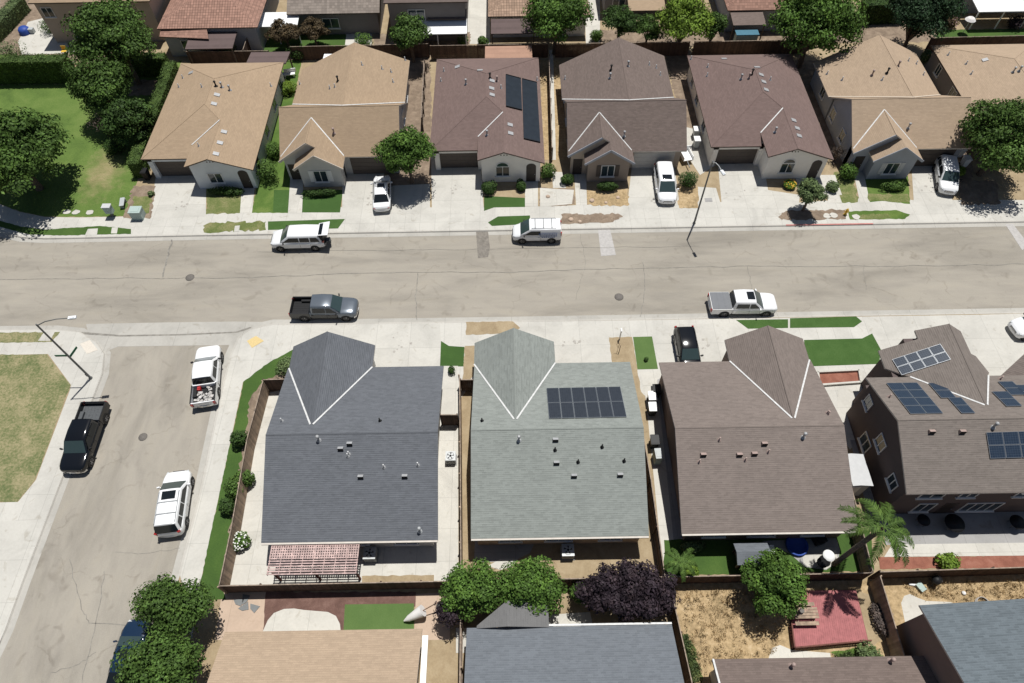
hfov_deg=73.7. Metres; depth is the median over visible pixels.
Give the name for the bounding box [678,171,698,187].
clipped bush
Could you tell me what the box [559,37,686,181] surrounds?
gable roof house
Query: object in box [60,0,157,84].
garden tree
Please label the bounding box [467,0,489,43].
back yard
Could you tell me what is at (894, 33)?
back yard
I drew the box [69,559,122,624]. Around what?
road crack
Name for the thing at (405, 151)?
driveway tree
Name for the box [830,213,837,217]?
stepping stone
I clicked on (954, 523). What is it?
round table
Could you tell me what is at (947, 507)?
door
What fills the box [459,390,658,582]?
side yard
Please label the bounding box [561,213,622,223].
verge
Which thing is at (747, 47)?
wood fence
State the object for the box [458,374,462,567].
wood fence
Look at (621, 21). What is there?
backyard tree
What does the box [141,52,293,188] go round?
hip roof house
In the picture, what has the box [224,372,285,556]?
side bed
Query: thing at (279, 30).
backyard tree
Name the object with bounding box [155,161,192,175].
garage door
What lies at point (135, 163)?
clipped hedge
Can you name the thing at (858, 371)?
raised planter
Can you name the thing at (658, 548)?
wood fence
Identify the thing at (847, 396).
garden path
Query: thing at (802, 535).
window
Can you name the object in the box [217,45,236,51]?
shrub
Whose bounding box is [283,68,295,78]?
plastic chair
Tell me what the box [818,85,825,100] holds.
window
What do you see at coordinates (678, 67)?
side yard
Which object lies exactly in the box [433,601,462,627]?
plum tree
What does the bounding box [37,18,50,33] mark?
shrub
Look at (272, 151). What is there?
shrub
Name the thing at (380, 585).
wood fence
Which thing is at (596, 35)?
shrub
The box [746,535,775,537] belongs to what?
window
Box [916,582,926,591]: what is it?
tool box
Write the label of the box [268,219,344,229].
verge
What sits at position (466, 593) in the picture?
yard tree
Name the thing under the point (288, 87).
shrub
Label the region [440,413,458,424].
wood fence
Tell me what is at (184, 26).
terracotta house
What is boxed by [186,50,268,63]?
wood fence
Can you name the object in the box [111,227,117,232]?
verge slab
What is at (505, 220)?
verge
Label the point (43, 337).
verge slab
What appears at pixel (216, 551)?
side lawn
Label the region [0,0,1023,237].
block
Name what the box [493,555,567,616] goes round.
yard tree
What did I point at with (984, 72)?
hip roof house
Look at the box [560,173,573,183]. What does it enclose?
shrub
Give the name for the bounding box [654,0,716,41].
backyard tree
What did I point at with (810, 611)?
picnic table
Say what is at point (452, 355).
lawn
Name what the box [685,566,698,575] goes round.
shrub
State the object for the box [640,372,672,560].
side yard
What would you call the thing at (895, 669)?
brown roof house
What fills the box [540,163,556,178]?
shrub
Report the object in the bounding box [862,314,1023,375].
driveway
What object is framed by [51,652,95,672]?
road crack
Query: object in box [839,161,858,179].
shrub
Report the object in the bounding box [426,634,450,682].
side yard
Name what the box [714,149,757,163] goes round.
garage door
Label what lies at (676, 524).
side yard
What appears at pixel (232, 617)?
paver patio
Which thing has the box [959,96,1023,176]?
street tree
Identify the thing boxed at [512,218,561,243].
cargo van
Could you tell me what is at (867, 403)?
window
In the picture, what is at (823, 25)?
backyard tree
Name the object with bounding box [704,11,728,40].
backyard tree
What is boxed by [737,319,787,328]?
verge
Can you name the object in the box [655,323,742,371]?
driveway
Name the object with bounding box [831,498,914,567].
palm tree
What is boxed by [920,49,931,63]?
shrub
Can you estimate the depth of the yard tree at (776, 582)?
44.93 m
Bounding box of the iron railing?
[432,36,464,45]
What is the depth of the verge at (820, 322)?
61.01 m
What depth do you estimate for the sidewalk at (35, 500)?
57.05 m
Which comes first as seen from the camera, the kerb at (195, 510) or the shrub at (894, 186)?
the kerb at (195, 510)
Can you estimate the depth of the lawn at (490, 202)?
69.69 m
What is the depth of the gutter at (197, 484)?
61.66 m
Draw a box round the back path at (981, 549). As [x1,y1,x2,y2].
[884,543,1023,556]
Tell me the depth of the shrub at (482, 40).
84.17 m
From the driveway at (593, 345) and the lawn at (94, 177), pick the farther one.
the lawn at (94, 177)
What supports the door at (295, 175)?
in the gable roof house at (342, 114)
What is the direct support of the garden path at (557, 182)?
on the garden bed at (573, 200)
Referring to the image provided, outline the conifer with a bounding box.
[884,0,968,47]
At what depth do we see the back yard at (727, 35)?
85.52 m
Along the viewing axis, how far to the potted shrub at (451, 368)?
57.94 m
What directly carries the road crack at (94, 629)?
on the side street at (104, 517)
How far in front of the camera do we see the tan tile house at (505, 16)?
83.22 m
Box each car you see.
[106,619,153,682]
[370,175,392,211]
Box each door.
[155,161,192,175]
[237,170,253,187]
[287,164,301,179]
[350,158,393,173]
[439,153,477,167]
[526,164,535,181]
[572,159,582,173]
[631,152,674,168]
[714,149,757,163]
[806,160,821,177]
[853,156,865,169]
[853,487,860,492]
[914,149,956,165]
[933,503,959,513]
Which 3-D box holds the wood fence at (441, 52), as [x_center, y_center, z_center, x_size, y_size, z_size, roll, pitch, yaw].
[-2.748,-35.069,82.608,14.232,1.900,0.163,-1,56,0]
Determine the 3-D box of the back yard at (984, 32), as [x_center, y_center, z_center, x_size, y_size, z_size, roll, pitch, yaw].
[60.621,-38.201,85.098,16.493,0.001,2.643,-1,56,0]
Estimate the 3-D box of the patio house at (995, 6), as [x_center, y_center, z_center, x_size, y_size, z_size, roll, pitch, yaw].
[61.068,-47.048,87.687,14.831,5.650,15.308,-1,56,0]
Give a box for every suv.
[153,470,194,537]
[270,221,330,251]
[672,325,703,361]
[932,154,962,194]
[1007,313,1023,340]
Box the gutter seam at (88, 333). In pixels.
[75,327,250,336]
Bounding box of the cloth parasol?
[963,16,975,31]
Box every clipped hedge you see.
[0,0,31,41]
[0,53,74,84]
[122,50,168,77]
[125,60,178,177]
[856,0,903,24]
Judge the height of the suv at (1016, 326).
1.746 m
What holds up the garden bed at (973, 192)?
on the block at (1011, 184)
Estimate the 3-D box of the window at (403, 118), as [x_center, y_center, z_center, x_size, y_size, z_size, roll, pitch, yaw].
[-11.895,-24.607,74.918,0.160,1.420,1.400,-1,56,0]
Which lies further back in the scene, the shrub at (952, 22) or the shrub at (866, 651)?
the shrub at (952, 22)
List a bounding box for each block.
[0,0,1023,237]
[5,354,99,628]
[160,313,1022,682]
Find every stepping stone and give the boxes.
[86,210,93,214]
[823,213,830,217]
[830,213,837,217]
[852,214,859,219]
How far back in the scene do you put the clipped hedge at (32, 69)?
79.68 m
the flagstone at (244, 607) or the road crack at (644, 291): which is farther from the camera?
the road crack at (644, 291)
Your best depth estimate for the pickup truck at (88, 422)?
53.78 m
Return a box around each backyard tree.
[264,18,301,50]
[299,16,330,46]
[388,11,431,62]
[520,0,596,54]
[600,4,643,37]
[635,13,664,41]
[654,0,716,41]
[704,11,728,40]
[763,0,868,68]
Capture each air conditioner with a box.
[363,547,378,563]
[445,451,456,465]
[560,544,574,560]
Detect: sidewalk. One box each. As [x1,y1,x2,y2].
[0,198,1023,236]
[0,330,102,639]
[180,315,950,636]
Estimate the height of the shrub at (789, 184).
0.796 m
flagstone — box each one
[234,599,242,605]
[238,602,248,610]
[242,594,249,604]
[250,604,259,612]
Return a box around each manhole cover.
[138,433,147,440]
[185,274,194,280]
[614,293,623,300]
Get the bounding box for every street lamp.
[35,315,92,379]
[692,161,725,224]
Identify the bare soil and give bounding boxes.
[128,79,156,95]
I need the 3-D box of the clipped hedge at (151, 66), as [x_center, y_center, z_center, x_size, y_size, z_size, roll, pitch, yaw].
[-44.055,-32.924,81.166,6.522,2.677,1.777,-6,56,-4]
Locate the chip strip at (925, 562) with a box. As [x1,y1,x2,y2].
[878,555,1023,568]
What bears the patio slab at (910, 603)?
on the dry yard at (896, 591)
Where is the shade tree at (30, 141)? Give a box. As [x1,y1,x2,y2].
[0,106,73,197]
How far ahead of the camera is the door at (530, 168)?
70.33 m
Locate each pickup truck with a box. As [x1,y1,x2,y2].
[59,401,109,473]
[189,345,223,407]
[288,293,358,321]
[707,289,776,316]
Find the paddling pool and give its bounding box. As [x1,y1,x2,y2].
[785,537,808,555]
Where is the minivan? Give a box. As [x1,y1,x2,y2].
[653,161,678,203]
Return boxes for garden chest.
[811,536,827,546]
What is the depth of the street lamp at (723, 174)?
63.73 m
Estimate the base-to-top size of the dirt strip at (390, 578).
0.001 m
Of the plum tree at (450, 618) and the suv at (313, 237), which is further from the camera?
the suv at (313, 237)
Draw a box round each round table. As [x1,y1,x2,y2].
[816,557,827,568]
[823,550,834,561]
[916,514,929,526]
[945,514,964,532]
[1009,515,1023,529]
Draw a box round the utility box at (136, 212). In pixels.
[127,206,145,219]
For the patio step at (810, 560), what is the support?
on the back patio at (831, 544)
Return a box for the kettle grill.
[931,575,941,585]
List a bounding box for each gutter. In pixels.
[0,223,1023,242]
[0,325,110,657]
[86,322,260,351]
[151,308,1023,641]
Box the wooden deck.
[789,590,871,649]
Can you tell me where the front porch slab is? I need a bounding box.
[796,175,841,194]
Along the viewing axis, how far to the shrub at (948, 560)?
48.45 m
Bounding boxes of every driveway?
[0,518,39,634]
[150,176,205,218]
[300,324,440,366]
[342,173,429,213]
[431,154,483,213]
[519,324,611,362]
[627,168,679,208]
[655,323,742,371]
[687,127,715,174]
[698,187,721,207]
[718,163,799,208]
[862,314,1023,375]
[912,166,952,204]
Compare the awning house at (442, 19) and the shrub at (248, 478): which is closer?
the shrub at (248, 478)
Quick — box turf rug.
[344,603,413,629]
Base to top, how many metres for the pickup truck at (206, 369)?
1.975 m
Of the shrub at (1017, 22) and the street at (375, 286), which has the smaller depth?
the street at (375, 286)
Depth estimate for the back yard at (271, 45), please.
85.54 m
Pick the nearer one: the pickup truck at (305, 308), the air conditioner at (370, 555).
the air conditioner at (370, 555)
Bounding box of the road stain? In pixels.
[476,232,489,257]
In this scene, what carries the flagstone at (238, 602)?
on the paver patio at (232, 617)
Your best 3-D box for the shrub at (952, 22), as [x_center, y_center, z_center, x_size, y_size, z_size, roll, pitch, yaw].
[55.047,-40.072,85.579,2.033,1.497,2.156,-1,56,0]
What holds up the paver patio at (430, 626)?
on the block at (204, 635)
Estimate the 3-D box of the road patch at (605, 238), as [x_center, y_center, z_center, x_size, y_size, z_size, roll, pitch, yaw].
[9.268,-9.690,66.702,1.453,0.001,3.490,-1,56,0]
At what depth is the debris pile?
56.52 m
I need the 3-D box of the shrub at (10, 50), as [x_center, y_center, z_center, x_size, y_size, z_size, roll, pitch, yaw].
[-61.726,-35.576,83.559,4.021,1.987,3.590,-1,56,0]
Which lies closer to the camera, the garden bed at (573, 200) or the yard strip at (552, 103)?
the garden bed at (573, 200)
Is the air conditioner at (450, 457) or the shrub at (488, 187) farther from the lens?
the shrub at (488, 187)
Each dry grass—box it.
[903,578,1023,602]
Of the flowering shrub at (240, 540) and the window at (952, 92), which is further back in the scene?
the window at (952, 92)
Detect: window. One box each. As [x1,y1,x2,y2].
[40,7,56,17]
[180,40,200,50]
[206,173,225,183]
[265,124,270,139]
[272,97,277,112]
[278,79,283,91]
[312,171,329,182]
[322,18,340,29]
[394,543,418,545]
[402,108,405,126]
[408,9,425,21]
[495,162,510,177]
[498,540,522,543]
[544,540,572,542]
[597,539,622,541]
[599,165,614,177]
[612,0,625,9]
[694,93,698,107]
[700,120,704,133]
[701,536,725,538]
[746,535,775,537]
[777,159,795,173]
[799,534,824,536]
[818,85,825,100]
[828,106,836,123]
[836,127,845,145]
[857,431,871,454]
[861,394,873,412]
[872,432,886,454]
[880,162,901,174]
[884,472,898,493]
[908,503,937,513]
[915,494,945,499]
[932,63,942,78]
[946,86,957,95]
[954,502,1005,512]
[955,494,978,498]
[1011,493,1023,498]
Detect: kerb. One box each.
[0,220,1023,239]
[0,329,104,643]
[175,312,1023,581]
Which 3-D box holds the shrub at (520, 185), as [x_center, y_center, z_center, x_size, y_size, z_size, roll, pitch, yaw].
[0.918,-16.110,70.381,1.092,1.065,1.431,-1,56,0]
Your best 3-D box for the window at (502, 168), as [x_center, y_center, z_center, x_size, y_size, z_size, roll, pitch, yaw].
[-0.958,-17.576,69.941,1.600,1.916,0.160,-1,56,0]
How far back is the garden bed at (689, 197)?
69.84 m
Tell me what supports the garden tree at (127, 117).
on the lawn at (94, 177)
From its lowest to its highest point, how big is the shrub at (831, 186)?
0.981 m
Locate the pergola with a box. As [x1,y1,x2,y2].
[266,544,360,580]
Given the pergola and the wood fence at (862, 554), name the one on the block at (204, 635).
the wood fence at (862, 554)
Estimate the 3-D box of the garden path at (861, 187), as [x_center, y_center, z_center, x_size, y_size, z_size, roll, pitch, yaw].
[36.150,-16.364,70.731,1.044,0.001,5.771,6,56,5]
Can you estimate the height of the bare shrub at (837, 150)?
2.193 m
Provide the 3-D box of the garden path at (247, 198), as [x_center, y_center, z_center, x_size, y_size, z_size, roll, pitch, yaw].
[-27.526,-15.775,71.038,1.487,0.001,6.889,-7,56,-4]
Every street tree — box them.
[109,620,206,682]
[129,572,216,639]
[796,177,828,210]
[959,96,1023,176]
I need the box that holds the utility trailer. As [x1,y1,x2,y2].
[679,145,693,167]
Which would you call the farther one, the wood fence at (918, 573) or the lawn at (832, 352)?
the lawn at (832, 352)
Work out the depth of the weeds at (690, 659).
45.71 m
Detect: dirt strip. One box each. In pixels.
[362,575,433,581]
[462,346,473,380]
[466,321,519,334]
[609,337,644,419]
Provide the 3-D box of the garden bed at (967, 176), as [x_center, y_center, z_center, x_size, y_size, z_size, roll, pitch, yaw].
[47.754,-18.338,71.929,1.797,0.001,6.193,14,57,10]
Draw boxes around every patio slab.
[18,19,70,53]
[263,608,339,630]
[456,628,466,652]
[549,612,591,626]
[769,645,830,657]
[901,594,951,621]
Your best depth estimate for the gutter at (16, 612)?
52.03 m
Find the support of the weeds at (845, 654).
on the weed patch at (853, 650)
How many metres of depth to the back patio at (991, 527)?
50.47 m
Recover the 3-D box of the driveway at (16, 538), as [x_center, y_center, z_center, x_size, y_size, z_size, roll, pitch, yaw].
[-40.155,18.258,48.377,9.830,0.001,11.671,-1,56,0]
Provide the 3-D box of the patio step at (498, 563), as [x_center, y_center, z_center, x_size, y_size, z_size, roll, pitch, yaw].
[-0.647,16.112,49.378,2.176,0.001,0.786,-1,56,0]
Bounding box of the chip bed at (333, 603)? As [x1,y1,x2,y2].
[263,591,415,629]
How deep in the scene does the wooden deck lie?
46.52 m
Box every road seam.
[0,263,1015,279]
[277,246,673,251]
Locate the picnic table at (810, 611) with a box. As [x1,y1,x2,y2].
[795,602,818,625]
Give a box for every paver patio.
[215,592,265,639]
[414,593,449,639]
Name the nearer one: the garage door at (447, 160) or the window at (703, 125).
the garage door at (447, 160)
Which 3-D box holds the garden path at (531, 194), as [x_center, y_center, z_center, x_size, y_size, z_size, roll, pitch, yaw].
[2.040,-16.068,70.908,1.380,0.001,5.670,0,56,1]
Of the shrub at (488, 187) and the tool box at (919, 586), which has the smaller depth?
the tool box at (919, 586)
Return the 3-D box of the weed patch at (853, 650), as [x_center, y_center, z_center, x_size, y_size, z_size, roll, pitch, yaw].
[23.127,21.055,45.804,3.399,0.001,0.971,-5,56,-3]
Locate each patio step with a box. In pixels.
[489,559,517,569]
[802,550,836,568]
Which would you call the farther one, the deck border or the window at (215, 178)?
the window at (215, 178)
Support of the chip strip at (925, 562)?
on the block at (204, 635)
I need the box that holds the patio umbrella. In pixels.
[404,602,442,621]
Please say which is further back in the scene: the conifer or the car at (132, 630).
the conifer
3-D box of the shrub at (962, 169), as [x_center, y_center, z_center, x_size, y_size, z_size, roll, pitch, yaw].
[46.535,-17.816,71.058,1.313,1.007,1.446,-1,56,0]
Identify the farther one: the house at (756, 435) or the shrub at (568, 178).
the shrub at (568, 178)
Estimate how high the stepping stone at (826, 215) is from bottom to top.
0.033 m
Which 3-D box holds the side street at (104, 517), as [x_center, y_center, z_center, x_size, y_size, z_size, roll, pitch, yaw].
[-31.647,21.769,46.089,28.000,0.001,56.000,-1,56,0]
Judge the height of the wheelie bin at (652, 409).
1.130 m
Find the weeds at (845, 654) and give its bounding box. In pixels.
[832,647,856,656]
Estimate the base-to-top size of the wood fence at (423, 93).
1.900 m
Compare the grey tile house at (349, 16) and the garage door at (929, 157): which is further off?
the grey tile house at (349, 16)
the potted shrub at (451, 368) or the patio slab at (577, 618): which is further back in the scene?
the potted shrub at (451, 368)
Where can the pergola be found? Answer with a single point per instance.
(314, 552)
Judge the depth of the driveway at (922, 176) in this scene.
70.16 m
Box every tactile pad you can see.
[80,340,97,353]
[247,336,262,347]
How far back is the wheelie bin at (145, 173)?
71.36 m
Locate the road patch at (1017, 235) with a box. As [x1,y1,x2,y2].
[1005,224,1023,249]
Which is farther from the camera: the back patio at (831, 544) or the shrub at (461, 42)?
the shrub at (461, 42)
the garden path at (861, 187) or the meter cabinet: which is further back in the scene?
the garden path at (861, 187)
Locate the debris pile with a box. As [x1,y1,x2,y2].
[194,386,213,401]
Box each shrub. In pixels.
[0,39,26,55]
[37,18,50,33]
[85,111,111,138]
[103,138,125,155]
[147,190,154,196]
[208,186,244,195]
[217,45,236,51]
[218,497,234,514]
[223,475,243,499]
[229,430,247,446]
[233,531,251,551]
[234,469,254,486]
[255,158,277,184]
[265,141,279,158]
[274,355,290,375]
[281,80,297,95]
[285,45,303,60]
[301,188,336,197]
[354,32,372,45]
[448,365,454,373]
[457,35,468,44]
[477,35,488,44]
[481,180,496,194]
[516,178,525,190]
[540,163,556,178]
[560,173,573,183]
[569,581,587,605]
[589,29,603,41]
[596,181,618,190]
[679,540,705,552]
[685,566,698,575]
[783,179,796,188]
[825,180,839,192]
[831,146,847,161]
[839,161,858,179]
[856,639,882,656]
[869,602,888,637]
[880,180,906,190]
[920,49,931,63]
[935,552,960,568]
[945,15,960,27]
[959,165,966,175]
[1007,14,1023,29]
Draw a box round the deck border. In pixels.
[856,590,881,646]
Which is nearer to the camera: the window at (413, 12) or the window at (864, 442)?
the window at (864, 442)
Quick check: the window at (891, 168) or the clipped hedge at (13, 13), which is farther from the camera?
the clipped hedge at (13, 13)
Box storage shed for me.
[848,453,872,495]
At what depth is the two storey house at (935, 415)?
49.24 m
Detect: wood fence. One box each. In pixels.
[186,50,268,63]
[217,380,269,593]
[219,580,446,592]
[242,38,251,51]
[262,378,283,390]
[290,43,429,60]
[421,59,426,131]
[430,43,547,59]
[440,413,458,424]
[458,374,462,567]
[459,610,463,682]
[460,378,473,390]
[503,576,661,586]
[548,54,552,160]
[555,41,689,57]
[644,439,665,577]
[667,571,873,583]
[669,597,693,682]
[691,40,801,54]
[850,493,872,572]
[868,566,1023,578]
[869,575,905,655]
[925,35,1023,51]
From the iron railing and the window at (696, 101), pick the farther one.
the iron railing
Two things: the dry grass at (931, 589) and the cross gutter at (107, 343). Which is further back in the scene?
the cross gutter at (107, 343)
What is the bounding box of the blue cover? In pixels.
[733,30,759,40]
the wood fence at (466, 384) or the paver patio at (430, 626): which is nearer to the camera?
the paver patio at (430, 626)
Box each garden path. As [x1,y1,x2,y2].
[240,188,254,212]
[288,179,302,212]
[525,181,537,205]
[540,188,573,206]
[552,172,565,187]
[574,174,586,204]
[826,178,841,202]
[837,385,862,448]
[855,171,869,202]
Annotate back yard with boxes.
[0,0,108,61]
[241,34,345,51]
[345,34,371,45]
[373,32,470,46]
[462,590,683,682]
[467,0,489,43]
[585,0,599,43]
[600,30,725,45]
[725,31,759,41]
[760,23,936,42]
[938,28,1023,37]
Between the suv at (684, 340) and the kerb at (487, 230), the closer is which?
the suv at (684, 340)
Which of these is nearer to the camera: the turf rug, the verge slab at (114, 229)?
the turf rug
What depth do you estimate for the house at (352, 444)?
49.35 m
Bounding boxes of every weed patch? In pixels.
[682,634,702,681]
[831,648,872,656]
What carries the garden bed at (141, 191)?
on the block at (1011, 184)
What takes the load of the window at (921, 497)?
in the two storey house at (935, 415)
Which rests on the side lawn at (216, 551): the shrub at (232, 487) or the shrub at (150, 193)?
the shrub at (232, 487)
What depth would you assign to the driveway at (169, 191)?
70.44 m
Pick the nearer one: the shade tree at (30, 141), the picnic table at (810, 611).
the picnic table at (810, 611)
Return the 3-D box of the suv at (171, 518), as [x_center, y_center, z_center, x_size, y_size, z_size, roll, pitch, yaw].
[-25.532,12.050,51.458,2.496,1.903,5.190,-7,56,-4]
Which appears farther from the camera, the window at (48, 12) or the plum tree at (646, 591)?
the window at (48, 12)
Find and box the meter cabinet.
[652,448,662,464]
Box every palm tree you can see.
[663,547,697,582]
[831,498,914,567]
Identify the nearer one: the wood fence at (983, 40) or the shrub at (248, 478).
the shrub at (248, 478)
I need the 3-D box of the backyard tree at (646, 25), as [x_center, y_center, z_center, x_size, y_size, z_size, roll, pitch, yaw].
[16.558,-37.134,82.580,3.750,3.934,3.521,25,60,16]
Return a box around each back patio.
[230,366,457,584]
[474,541,533,561]
[763,538,839,569]
[885,512,1023,544]
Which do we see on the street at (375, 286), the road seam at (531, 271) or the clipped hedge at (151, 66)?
the road seam at (531, 271)
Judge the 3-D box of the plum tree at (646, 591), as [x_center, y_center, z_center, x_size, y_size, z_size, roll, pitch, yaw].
[7.679,16.908,46.051,7.194,4.655,4.348,-1,56,0]
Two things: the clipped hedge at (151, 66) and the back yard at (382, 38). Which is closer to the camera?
the clipped hedge at (151, 66)
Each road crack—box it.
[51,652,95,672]
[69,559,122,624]
[82,577,104,681]
[162,240,172,276]
[415,273,417,319]
[640,262,644,316]
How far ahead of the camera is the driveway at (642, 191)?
70.36 m
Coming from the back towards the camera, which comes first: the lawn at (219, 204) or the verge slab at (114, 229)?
the lawn at (219, 204)
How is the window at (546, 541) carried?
in the house at (557, 453)
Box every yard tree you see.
[438,557,504,622]
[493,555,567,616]
[739,546,809,619]
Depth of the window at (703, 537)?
49.48 m
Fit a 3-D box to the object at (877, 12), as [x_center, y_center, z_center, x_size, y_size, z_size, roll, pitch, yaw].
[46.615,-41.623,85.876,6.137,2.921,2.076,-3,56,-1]
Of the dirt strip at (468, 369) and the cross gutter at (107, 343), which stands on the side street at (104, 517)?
the cross gutter at (107, 343)
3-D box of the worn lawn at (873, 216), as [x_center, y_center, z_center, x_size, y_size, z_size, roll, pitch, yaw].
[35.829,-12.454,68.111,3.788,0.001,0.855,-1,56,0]
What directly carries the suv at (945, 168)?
on the driveway at (922, 176)
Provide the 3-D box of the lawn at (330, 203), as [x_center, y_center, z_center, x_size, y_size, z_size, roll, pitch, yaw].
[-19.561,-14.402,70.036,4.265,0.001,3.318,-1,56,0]
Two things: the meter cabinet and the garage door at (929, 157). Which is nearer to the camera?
the meter cabinet
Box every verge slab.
[38,332,54,340]
[85,228,97,234]
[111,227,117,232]
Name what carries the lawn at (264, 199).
on the block at (1011, 184)
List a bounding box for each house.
[28,0,169,42]
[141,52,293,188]
[157,0,278,63]
[207,629,427,682]
[259,0,384,43]
[261,331,443,548]
[278,42,409,186]
[383,0,468,45]
[430,46,544,181]
[464,601,683,682]
[471,328,648,544]
[488,0,588,44]
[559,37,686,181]
[601,0,673,15]
[659,325,857,539]
[687,54,833,178]
[710,656,937,682]
[714,0,786,41]
[810,35,970,178]
[846,324,1023,513]
[896,599,1023,682]
[925,44,1023,161]
[962,0,1023,29]
[1002,355,1023,374]
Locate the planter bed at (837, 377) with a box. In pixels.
[819,372,858,382]
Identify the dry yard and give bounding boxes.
[672,578,885,682]
[882,574,1023,625]
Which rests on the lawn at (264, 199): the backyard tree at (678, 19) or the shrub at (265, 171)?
the shrub at (265, 171)
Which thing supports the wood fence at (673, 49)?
on the block at (1011, 184)
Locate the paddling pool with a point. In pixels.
(797, 546)
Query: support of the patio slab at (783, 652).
on the dry yard at (781, 628)
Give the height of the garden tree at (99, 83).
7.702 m
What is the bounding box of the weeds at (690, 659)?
[682,631,702,682]
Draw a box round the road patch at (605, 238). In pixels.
[598,230,615,255]
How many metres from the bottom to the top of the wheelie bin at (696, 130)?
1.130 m
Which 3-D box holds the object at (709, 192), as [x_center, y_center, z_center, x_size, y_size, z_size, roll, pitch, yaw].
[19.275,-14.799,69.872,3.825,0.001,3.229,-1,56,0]
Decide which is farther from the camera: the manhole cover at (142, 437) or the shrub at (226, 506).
the manhole cover at (142, 437)
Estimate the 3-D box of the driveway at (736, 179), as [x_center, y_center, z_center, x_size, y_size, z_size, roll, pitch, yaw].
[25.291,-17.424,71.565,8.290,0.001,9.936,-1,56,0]
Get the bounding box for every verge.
[0,221,130,235]
[0,332,58,342]
[203,221,265,232]
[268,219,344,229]
[488,215,529,225]
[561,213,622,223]
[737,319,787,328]
[779,209,845,220]
[790,316,861,327]
[848,210,909,219]
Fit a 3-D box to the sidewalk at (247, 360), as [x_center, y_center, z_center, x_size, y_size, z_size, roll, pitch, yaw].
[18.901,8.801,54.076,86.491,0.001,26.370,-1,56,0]
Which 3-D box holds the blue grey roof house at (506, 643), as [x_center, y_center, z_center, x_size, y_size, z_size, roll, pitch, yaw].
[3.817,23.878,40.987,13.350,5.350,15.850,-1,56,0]
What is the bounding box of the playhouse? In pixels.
[732,542,770,568]
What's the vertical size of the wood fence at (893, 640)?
1.900 m
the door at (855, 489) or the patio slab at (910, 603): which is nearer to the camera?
the patio slab at (910, 603)
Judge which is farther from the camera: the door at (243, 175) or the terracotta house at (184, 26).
the terracotta house at (184, 26)
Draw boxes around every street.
[0,226,1023,325]
[0,326,228,682]
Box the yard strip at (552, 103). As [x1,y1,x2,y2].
[549,50,555,159]
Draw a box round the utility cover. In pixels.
[704,198,712,201]
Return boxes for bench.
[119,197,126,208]
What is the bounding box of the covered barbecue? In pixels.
[18,25,35,35]
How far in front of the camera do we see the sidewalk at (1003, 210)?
68.52 m
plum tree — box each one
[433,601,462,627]
[573,557,680,622]
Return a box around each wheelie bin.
[139,168,151,179]
[647,391,656,401]
[647,402,657,415]
[649,434,659,448]
[652,384,661,397]
[692,126,700,137]
[692,136,700,147]
[958,149,967,156]
[959,155,972,166]
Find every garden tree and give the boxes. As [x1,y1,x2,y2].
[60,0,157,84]
[60,52,134,114]
[97,96,156,146]
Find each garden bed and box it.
[123,185,155,218]
[539,187,574,205]
[587,188,628,206]
[676,185,698,207]
[957,149,973,184]
[959,180,1000,204]
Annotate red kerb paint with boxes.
[786,223,872,225]
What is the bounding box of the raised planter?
[817,369,861,385]
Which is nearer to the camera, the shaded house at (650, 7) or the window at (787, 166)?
the window at (787, 166)
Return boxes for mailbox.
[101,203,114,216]
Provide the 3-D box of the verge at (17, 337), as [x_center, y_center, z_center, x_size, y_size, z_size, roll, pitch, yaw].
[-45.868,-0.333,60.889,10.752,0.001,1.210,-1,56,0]
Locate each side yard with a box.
[266,60,301,159]
[387,50,431,185]
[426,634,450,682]
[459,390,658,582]
[539,59,567,159]
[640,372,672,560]
[657,379,682,539]
[666,50,698,127]
[795,59,841,164]
[850,440,884,529]
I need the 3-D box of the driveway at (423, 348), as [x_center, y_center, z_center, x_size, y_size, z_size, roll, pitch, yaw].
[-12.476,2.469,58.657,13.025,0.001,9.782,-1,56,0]
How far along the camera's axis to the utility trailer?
72.36 m
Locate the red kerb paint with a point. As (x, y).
(829, 224)
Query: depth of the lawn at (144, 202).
70.15 m
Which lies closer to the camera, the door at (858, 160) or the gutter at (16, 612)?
the gutter at (16, 612)
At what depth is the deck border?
47.09 m
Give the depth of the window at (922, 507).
50.25 m
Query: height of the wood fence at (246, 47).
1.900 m
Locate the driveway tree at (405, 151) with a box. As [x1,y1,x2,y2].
[371,124,436,183]
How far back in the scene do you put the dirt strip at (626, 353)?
59.25 m
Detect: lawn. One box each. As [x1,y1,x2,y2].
[0,60,181,216]
[0,354,69,501]
[133,196,151,213]
[201,350,292,599]
[206,188,254,213]
[252,160,289,212]
[273,190,288,211]
[302,190,341,211]
[440,341,463,365]
[484,196,524,210]
[633,336,657,368]
[663,530,873,575]
[804,334,880,365]
[833,171,857,202]
[853,213,889,219]
[865,176,909,203]
[867,193,909,202]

